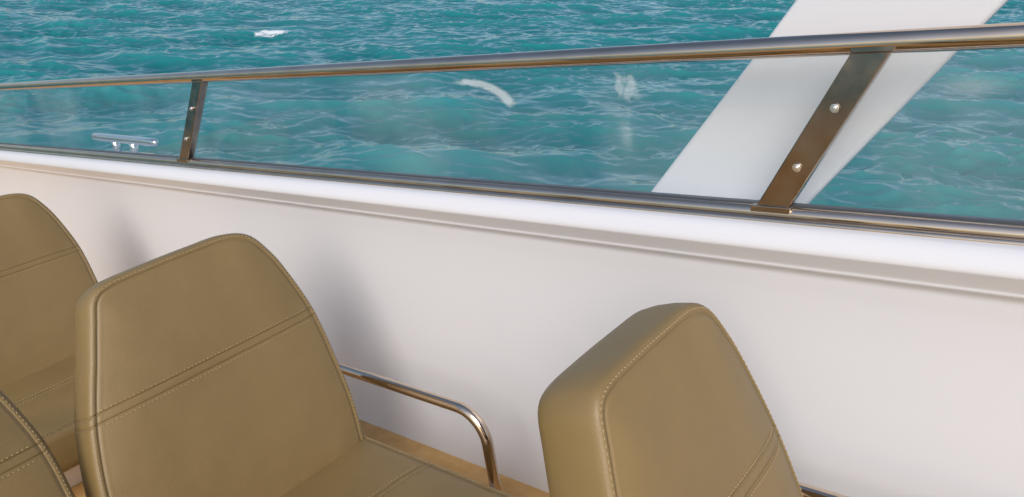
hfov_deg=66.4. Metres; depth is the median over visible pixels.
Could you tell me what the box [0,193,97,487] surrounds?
passenger seat
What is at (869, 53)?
stainless guardrail
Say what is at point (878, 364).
boat side wall
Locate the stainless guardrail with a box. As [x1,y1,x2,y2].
[0,22,1023,245]
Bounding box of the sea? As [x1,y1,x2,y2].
[0,0,1023,219]
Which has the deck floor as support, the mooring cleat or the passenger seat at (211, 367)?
the passenger seat at (211, 367)
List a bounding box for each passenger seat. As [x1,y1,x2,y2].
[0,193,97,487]
[0,390,74,496]
[74,233,513,496]
[538,303,848,496]
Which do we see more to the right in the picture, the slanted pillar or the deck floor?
the slanted pillar
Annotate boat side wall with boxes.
[0,150,1023,496]
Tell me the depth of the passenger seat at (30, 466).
1.20 m
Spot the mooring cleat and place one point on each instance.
(116, 140)
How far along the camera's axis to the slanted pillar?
1.18 m
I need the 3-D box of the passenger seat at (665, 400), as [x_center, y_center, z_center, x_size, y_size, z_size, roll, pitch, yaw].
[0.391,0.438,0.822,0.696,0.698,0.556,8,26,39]
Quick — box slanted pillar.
[651,0,1008,203]
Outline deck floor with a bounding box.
[71,419,549,496]
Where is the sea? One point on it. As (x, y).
(948, 138)
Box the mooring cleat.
[91,133,158,153]

